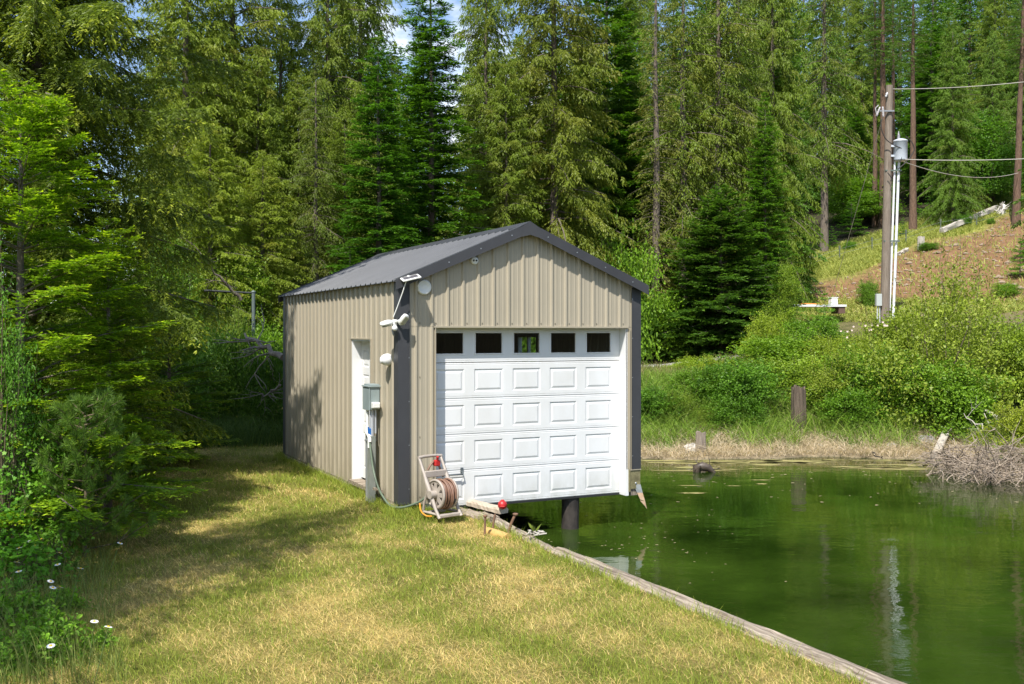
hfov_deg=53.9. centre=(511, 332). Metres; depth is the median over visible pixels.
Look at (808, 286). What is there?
fir tree
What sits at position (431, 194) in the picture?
fir tree
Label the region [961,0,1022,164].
cedar tree
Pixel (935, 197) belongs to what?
fir sapling
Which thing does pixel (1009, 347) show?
shrub
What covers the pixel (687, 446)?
rock
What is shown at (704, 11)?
fir tree
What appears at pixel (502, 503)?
reflector
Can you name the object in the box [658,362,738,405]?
shrub
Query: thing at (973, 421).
dead branch
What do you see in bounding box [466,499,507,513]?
plank
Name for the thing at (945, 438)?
driftwood board
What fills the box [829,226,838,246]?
fir sapling
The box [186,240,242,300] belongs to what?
bare limb
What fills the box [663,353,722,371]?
shrub
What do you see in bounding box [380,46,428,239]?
fir tree
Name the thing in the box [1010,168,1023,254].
fir tree
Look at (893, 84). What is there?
pine tree
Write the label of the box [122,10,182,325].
fir tree
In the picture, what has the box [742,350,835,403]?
shrub
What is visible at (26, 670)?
rough grass
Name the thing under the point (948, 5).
fir tree
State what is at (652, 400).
shrub
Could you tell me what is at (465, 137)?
cedar tree
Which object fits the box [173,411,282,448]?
tall grass
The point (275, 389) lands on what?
dead branch
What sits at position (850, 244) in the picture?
shrub
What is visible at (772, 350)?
shrub
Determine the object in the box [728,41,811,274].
cedar tree
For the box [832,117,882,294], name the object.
guy wire
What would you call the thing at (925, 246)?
shrub
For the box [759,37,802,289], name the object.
cedar tree
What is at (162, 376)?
shrub
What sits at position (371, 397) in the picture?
electrical box
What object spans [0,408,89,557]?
currant bush
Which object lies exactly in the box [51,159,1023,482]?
ground
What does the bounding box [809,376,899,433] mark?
shrub
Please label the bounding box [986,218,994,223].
shrub
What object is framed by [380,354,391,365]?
dome sensor
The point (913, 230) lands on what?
fence wire
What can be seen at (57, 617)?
weed
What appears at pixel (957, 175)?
service line
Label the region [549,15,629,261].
cedar tree
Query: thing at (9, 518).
currant bush
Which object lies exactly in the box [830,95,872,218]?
fir tree
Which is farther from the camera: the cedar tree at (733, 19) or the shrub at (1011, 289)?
the cedar tree at (733, 19)
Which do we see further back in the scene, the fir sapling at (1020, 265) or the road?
the fir sapling at (1020, 265)
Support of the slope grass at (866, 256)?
on the ground at (869, 271)
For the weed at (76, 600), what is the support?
on the lawn at (362, 629)
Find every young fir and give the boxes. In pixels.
[0,68,208,538]
[29,216,213,518]
[138,277,241,463]
[642,183,806,357]
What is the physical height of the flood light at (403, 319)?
0.295 m
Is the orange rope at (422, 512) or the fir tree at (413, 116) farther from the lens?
the fir tree at (413, 116)
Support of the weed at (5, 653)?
on the lawn at (362, 629)
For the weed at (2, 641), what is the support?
on the lawn at (362, 629)
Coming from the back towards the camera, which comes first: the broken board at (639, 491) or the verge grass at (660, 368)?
the verge grass at (660, 368)
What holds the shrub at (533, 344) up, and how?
on the ground at (869, 271)
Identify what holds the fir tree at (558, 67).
on the ground at (869, 271)
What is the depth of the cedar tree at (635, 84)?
47.63 m
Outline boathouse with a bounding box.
[278,221,648,509]
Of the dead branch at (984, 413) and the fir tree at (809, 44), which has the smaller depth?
the dead branch at (984, 413)
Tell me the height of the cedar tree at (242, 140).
11.953 m
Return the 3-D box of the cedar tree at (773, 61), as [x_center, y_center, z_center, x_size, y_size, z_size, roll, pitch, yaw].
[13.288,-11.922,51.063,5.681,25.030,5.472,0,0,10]
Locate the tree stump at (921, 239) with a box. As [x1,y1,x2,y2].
[917,236,924,247]
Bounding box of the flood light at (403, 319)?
[380,314,408,335]
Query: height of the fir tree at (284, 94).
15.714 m
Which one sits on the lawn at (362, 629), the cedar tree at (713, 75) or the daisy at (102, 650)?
the daisy at (102, 650)
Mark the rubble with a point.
(1000, 276)
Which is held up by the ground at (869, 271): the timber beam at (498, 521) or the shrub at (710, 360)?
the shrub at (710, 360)
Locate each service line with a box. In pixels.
[905,159,1018,160]
[907,163,1016,177]
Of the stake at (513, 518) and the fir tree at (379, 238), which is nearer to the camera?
the stake at (513, 518)
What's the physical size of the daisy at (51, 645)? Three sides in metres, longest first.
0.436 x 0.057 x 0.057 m
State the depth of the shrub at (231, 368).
22.72 m
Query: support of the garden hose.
attached to the hose reel
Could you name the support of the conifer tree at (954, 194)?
on the ground at (869, 271)
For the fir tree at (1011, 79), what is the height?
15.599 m
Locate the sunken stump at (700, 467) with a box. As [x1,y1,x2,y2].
[690,456,717,472]
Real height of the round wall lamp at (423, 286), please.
0.208 m
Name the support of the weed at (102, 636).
on the lawn at (362, 629)
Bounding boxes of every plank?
[451,506,499,522]
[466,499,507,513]
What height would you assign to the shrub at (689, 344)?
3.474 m
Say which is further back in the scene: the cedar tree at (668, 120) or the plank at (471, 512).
the cedar tree at (668, 120)
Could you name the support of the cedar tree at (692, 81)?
on the ground at (869, 271)
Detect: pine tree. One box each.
[844,0,910,227]
[856,0,893,226]
[872,0,916,209]
[884,0,943,229]
[991,0,1023,225]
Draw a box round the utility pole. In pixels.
[875,85,914,322]
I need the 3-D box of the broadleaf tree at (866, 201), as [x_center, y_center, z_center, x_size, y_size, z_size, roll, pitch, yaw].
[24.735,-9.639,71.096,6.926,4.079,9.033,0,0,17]
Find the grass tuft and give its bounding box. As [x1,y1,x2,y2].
[529,524,540,532]
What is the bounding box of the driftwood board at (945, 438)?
[930,414,954,456]
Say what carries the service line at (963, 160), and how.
attached to the utility pole
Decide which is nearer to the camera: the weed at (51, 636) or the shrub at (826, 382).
the weed at (51, 636)
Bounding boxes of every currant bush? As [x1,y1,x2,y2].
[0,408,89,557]
[0,455,58,582]
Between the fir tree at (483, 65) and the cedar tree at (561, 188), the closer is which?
the cedar tree at (561, 188)
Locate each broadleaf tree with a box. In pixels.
[128,228,212,363]
[201,235,282,352]
[619,222,743,337]
[759,252,805,333]
[811,170,909,224]
[921,98,1023,205]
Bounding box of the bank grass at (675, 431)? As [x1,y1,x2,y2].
[641,360,1023,459]
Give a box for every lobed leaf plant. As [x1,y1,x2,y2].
[0,532,88,593]
[1,511,94,575]
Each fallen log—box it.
[897,247,908,254]
[939,205,997,232]
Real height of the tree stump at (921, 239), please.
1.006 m
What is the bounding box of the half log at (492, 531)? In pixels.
[486,527,511,538]
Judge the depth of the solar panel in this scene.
13.14 m
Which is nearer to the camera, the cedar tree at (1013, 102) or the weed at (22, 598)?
the weed at (22, 598)
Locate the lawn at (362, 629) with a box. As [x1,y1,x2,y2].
[0,442,858,683]
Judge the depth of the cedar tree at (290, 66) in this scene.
37.70 m
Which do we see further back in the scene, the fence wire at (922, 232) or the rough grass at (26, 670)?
the fence wire at (922, 232)
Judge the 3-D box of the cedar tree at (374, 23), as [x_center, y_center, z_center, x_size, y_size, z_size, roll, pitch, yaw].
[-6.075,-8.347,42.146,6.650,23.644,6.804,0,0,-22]
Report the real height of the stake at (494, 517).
0.324 m
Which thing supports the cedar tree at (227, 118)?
on the ground at (869, 271)
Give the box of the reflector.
[498,499,506,508]
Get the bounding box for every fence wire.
[819,213,1009,260]
[822,208,1010,254]
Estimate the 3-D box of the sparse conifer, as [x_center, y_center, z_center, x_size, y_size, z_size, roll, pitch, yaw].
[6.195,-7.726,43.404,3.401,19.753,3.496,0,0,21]
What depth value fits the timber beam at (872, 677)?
8.21 m
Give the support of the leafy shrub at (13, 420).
on the lawn at (362, 629)
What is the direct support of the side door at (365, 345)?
in the boathouse
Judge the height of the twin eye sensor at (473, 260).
0.112 m
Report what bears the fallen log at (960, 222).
on the ground at (869, 271)
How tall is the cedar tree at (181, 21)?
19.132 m
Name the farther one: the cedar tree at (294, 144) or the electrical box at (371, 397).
the cedar tree at (294, 144)
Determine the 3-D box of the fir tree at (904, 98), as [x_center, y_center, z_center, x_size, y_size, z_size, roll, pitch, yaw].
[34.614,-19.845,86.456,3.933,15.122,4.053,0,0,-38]
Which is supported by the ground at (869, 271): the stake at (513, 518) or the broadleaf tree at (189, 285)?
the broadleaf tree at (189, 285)
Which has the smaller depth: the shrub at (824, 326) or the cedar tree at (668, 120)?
the shrub at (824, 326)
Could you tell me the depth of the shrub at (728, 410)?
24.91 m
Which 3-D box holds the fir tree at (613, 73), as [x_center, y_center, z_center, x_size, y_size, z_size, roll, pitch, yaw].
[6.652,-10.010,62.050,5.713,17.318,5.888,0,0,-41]
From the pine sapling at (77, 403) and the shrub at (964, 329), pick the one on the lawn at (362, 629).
the pine sapling at (77, 403)
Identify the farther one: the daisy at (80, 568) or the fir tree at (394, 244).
the fir tree at (394, 244)
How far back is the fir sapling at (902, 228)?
64.70 m
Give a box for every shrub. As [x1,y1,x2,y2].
[0,226,68,562]
[113,342,182,456]
[137,309,231,440]
[180,296,264,428]
[213,272,258,416]
[214,307,282,390]
[232,325,282,436]
[522,337,535,361]
[593,208,669,364]
[641,377,691,421]
[642,278,702,363]
[645,287,717,363]
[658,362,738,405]
[658,377,719,427]
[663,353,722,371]
[678,346,790,412]
[695,354,757,370]
[695,383,772,429]
[726,326,831,368]
[737,304,789,357]
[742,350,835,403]
[773,328,867,369]
[775,305,847,345]
[800,333,859,414]
[808,331,924,416]
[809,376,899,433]
[826,228,1023,431]
[831,321,887,364]
[842,240,857,249]
[852,297,957,369]
[854,274,880,306]
[882,343,1016,439]
[906,241,1023,379]
[914,242,940,250]
[955,213,972,223]
[955,305,1023,407]
[964,399,1023,452]
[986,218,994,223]
[988,280,1023,296]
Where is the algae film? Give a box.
[641,459,941,493]
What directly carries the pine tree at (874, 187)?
on the ground at (869, 271)
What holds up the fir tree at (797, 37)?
on the ground at (869, 271)
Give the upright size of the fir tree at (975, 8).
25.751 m
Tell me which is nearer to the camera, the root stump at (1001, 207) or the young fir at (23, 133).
the young fir at (23, 133)
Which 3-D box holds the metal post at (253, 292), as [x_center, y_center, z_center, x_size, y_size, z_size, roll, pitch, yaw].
[-7.124,0.551,25.472,1.263,3.267,0.120,0,0,-13]
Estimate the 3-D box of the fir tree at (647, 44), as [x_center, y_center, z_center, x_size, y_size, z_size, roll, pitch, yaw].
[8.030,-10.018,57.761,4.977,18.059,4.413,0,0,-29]
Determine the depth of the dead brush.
20.01 m
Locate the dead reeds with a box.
[641,423,1023,459]
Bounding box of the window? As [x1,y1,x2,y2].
[517,334,539,361]
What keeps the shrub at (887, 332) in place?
on the ground at (869, 271)
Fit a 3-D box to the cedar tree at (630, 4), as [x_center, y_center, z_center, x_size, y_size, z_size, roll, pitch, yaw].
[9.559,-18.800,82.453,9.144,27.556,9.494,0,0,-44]
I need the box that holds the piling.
[561,498,578,529]
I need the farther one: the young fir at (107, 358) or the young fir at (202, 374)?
the young fir at (202, 374)
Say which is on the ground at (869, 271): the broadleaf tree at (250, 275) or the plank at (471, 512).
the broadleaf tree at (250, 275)
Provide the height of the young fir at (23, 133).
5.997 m
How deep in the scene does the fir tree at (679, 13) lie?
83.46 m
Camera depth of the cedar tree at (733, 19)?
108.63 m
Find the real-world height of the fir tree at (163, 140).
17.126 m
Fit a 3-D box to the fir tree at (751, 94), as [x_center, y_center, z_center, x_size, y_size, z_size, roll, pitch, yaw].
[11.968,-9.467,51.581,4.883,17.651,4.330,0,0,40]
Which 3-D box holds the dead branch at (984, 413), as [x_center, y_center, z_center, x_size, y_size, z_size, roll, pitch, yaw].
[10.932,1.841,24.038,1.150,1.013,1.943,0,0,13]
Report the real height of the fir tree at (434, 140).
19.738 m
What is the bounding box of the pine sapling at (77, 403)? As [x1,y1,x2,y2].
[2,384,158,556]
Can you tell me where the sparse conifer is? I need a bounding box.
[624,0,691,361]
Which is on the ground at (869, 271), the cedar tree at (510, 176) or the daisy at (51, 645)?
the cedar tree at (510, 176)
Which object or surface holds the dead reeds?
on the ground at (869, 271)
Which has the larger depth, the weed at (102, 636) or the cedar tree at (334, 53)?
the cedar tree at (334, 53)
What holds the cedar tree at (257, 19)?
on the ground at (869, 271)
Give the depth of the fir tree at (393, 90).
62.38 m
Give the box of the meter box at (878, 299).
[875,294,881,321]
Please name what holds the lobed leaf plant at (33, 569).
on the lawn at (362, 629)
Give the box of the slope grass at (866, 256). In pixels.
[793,188,1023,321]
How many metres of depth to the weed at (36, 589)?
8.41 m
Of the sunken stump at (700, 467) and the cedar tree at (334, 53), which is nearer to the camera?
the sunken stump at (700, 467)
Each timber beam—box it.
[484,511,554,549]
[549,547,905,683]
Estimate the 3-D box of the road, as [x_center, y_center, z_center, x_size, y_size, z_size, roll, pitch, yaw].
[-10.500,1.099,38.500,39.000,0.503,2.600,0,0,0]
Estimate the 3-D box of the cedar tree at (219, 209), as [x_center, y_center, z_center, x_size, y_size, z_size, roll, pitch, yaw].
[-8.699,-2.021,29.091,4.958,8.184,4.524,0,0,21]
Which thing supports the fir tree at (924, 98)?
on the ground at (869, 271)
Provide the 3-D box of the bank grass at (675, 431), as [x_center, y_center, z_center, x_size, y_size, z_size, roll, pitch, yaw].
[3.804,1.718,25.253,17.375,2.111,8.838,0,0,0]
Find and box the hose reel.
[417,454,462,519]
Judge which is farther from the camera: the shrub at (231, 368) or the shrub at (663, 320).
the shrub at (663, 320)
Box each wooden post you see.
[695,431,705,453]
[790,385,806,433]
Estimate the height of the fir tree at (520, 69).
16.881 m
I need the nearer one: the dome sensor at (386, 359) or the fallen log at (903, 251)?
the dome sensor at (386, 359)
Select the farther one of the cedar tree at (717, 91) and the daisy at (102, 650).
the cedar tree at (717, 91)
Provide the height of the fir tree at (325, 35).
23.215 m
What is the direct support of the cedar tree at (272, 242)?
on the ground at (869, 271)
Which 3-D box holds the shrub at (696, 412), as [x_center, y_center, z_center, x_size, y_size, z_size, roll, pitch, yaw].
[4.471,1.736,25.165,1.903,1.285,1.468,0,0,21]
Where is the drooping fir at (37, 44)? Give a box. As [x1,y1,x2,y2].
[0,0,254,492]
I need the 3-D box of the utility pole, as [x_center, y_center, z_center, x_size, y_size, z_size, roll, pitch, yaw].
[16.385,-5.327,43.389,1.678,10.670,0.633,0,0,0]
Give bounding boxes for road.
[644,354,739,366]
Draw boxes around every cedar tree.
[95,0,281,343]
[143,120,272,356]
[163,20,242,200]
[170,0,312,316]
[204,150,312,352]
[215,45,304,326]
[240,0,324,266]
[259,69,333,315]
[266,58,356,308]
[271,0,391,268]
[288,105,386,283]
[305,0,421,244]
[434,52,501,237]
[435,0,538,241]
[461,0,650,299]
[464,55,546,361]
[507,22,573,234]
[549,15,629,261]
[602,0,664,205]
[609,62,669,293]
[622,0,672,161]
[629,0,746,300]
[648,102,704,294]
[660,0,803,346]
[672,22,753,303]
[686,16,731,215]
[688,0,795,303]
[727,0,758,128]
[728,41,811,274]
[731,0,831,311]
[734,0,808,208]
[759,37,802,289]
[792,0,892,252]
[817,0,867,153]
[817,0,908,205]
[938,0,978,107]
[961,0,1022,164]
[968,30,1021,202]
[1000,1,1023,178]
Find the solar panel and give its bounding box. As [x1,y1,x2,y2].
[400,274,421,281]
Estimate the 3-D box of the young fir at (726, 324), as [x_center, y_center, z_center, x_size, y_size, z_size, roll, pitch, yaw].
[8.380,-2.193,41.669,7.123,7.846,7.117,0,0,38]
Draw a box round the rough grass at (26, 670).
[0,519,202,683]
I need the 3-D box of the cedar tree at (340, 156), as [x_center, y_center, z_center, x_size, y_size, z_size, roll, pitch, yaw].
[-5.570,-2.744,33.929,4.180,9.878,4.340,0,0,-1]
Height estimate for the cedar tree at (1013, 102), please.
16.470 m
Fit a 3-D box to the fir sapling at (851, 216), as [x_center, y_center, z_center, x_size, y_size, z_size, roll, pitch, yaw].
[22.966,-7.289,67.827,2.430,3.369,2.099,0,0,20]
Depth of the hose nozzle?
13.11 m
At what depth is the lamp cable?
13.20 m
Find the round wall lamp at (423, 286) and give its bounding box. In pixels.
[417,279,430,294]
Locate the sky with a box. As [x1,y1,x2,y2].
[0,0,1018,279]
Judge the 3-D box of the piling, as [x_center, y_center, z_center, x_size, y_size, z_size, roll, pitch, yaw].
[0.859,3.302,14.852,0.273,1.960,0.264,0,0,0]
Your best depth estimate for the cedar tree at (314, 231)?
31.88 m
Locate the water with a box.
[478,457,1023,683]
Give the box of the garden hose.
[369,442,424,508]
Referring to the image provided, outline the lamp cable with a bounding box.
[393,281,406,316]
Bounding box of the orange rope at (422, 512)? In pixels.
[419,503,431,516]
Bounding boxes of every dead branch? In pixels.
[212,304,282,390]
[231,375,282,412]
[945,390,996,424]
[964,398,987,435]
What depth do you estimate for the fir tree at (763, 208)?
43.75 m
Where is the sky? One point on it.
(402, 37)
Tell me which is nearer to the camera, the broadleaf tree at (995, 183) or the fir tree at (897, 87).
the broadleaf tree at (995, 183)
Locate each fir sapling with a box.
[808,293,850,340]
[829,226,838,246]
[835,199,869,236]
[898,217,909,235]
[917,159,980,214]
[1004,238,1023,276]
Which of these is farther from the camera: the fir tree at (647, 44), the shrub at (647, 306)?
the fir tree at (647, 44)
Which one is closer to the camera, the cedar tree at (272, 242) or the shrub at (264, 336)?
the shrub at (264, 336)
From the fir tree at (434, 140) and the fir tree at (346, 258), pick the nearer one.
the fir tree at (346, 258)
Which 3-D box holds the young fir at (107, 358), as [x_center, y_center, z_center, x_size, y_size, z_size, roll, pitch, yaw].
[-5.338,0.688,13.255,2.882,4.440,2.664,0,0,6]
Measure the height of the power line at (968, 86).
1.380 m
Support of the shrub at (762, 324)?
on the ground at (869, 271)
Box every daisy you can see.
[47,643,55,683]
[69,567,82,610]
[88,620,98,672]
[93,626,112,683]
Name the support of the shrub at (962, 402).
on the ground at (869, 271)
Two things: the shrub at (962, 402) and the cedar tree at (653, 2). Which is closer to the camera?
the shrub at (962, 402)
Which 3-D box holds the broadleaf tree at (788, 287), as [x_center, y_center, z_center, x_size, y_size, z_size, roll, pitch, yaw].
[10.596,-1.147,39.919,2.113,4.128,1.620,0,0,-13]
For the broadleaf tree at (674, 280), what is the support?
on the ground at (869, 271)
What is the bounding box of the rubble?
[812,217,1023,316]
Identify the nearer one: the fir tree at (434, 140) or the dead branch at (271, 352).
the dead branch at (271, 352)
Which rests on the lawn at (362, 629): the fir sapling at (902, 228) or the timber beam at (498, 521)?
the timber beam at (498, 521)
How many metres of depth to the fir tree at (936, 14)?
79.04 m
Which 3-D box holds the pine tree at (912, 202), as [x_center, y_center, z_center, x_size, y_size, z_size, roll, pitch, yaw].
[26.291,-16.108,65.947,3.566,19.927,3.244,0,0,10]
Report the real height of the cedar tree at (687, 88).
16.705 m
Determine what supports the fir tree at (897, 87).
on the ground at (869, 271)
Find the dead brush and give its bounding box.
[908,419,1023,486]
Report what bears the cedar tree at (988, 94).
on the ground at (869, 271)
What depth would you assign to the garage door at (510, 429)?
14.40 m
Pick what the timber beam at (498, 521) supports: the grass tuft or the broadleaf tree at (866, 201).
the grass tuft
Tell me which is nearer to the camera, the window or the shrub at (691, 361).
the window
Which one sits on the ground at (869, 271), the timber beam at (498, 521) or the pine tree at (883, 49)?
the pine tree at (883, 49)
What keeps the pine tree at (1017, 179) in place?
on the ground at (869, 271)
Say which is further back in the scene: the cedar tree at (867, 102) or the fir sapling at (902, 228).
the cedar tree at (867, 102)
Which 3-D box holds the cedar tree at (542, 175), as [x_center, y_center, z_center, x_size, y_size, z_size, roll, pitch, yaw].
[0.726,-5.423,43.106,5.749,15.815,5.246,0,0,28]
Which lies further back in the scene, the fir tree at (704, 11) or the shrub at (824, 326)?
the fir tree at (704, 11)
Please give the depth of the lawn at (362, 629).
8.62 m
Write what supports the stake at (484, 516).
on the lawn at (362, 629)
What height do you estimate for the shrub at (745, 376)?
1.814 m
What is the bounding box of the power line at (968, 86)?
[917,82,1022,88]
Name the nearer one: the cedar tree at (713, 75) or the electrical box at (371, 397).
the electrical box at (371, 397)
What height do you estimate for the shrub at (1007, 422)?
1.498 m
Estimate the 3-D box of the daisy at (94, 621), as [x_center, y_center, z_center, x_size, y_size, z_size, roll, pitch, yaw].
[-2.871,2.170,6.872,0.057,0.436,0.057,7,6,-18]
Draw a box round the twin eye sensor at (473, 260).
[470,257,477,264]
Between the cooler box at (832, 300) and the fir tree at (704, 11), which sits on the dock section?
the cooler box at (832, 300)
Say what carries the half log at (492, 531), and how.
on the lawn at (362, 629)
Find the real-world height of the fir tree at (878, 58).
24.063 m
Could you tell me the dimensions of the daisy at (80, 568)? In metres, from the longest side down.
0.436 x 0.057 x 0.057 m
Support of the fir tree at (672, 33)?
on the ground at (869, 271)
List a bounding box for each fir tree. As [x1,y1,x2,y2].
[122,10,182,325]
[125,37,182,270]
[272,62,302,210]
[305,2,335,102]
[320,30,428,272]
[334,240,359,270]
[346,4,377,137]
[359,0,495,251]
[371,44,426,229]
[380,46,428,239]
[385,235,403,250]
[394,24,462,243]
[401,42,452,234]
[449,1,506,206]
[502,34,549,207]
[541,28,571,219]
[557,0,677,292]
[598,35,628,207]
[601,62,652,228]
[634,0,673,218]
[657,0,688,108]
[660,0,695,128]
[673,0,728,146]
[690,0,728,78]
[722,1,793,289]
[722,92,810,334]
[746,1,827,300]
[773,0,817,190]
[792,0,821,138]
[795,0,867,208]
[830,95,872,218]
[847,0,903,160]
[868,0,928,171]
[895,0,973,123]
[895,14,928,182]
[895,14,961,200]
[900,0,953,187]
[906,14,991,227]
[944,0,1000,152]
[964,0,1001,100]
[976,0,1023,122]
[999,0,1023,156]
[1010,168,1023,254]
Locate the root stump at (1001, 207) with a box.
[994,202,1010,214]
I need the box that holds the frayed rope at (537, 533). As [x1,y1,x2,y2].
[526,530,546,535]
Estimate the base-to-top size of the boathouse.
4.006 m
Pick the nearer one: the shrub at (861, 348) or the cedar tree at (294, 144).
the shrub at (861, 348)
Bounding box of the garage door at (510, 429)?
[425,328,619,508]
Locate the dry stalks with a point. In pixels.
(813, 429)
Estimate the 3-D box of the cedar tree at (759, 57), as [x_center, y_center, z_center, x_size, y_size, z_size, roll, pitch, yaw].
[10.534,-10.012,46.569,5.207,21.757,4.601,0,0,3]
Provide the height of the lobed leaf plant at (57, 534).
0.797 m
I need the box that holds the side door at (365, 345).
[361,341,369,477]
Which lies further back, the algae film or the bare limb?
the bare limb
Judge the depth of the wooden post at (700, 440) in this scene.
23.30 m
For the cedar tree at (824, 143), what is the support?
on the ground at (869, 271)
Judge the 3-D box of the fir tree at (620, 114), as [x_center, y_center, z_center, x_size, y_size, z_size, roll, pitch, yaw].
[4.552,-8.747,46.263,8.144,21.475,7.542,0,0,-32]
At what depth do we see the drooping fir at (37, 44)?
14.52 m
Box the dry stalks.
[641,378,1023,455]
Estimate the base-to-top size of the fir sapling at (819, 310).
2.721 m
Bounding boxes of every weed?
[0,580,53,629]
[0,627,40,672]
[0,633,78,676]
[1,582,88,621]
[3,599,88,654]
[13,613,101,667]
[49,585,95,613]
[75,625,121,651]
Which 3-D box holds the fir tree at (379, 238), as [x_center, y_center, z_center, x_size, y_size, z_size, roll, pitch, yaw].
[-4.245,-3.734,31.297,4.384,11.349,4.734,0,0,33]
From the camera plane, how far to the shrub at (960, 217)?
64.51 m
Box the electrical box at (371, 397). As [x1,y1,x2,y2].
[362,383,382,502]
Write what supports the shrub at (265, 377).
on the ground at (869, 271)
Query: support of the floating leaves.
on the water
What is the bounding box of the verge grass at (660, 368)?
[641,337,953,382]
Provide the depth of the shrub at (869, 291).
48.48 m
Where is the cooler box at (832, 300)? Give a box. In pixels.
[828,297,838,304]
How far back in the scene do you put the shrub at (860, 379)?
25.53 m
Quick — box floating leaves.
[538,465,966,581]
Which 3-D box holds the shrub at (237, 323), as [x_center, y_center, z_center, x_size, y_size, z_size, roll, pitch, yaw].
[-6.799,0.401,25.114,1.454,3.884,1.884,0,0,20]
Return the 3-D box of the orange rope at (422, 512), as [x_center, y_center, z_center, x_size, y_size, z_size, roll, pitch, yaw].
[-1.125,2.261,12.815,0.086,0.150,0.266,0,0,-41]
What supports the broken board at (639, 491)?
hanging from the boathouse
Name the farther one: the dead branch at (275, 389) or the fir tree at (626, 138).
the fir tree at (626, 138)
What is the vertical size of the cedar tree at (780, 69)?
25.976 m
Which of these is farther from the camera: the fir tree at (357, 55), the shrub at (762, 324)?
the fir tree at (357, 55)
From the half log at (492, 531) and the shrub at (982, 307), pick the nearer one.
the half log at (492, 531)
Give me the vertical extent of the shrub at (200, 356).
3.150 m
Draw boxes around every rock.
[685,443,694,452]
[918,435,936,443]
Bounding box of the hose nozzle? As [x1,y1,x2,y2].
[433,456,439,465]
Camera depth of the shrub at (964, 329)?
25.33 m
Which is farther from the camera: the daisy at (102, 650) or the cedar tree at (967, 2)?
the cedar tree at (967, 2)
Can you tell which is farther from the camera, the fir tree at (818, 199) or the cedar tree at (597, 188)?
the fir tree at (818, 199)
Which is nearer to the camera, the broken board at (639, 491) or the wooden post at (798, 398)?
the broken board at (639, 491)
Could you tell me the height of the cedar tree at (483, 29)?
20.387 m
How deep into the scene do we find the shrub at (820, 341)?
31.01 m
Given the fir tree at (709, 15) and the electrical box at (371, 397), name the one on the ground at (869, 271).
the fir tree at (709, 15)
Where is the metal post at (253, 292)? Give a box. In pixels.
[204,289,255,398]
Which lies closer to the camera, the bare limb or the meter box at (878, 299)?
the bare limb
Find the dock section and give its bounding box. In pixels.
[797,305,846,313]
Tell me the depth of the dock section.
46.12 m
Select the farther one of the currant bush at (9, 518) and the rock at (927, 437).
the rock at (927, 437)
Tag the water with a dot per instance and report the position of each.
(901, 576)
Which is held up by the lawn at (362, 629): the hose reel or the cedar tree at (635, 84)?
the hose reel
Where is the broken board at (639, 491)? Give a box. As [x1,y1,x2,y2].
[636,484,646,507]
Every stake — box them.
[483,515,486,535]
[492,513,495,527]
[507,513,517,533]
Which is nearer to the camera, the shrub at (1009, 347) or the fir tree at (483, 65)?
the shrub at (1009, 347)
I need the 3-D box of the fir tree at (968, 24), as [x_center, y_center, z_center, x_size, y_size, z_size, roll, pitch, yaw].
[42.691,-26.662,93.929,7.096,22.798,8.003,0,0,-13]
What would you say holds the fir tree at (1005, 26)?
on the ground at (869, 271)
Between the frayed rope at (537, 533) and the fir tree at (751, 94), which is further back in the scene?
the fir tree at (751, 94)

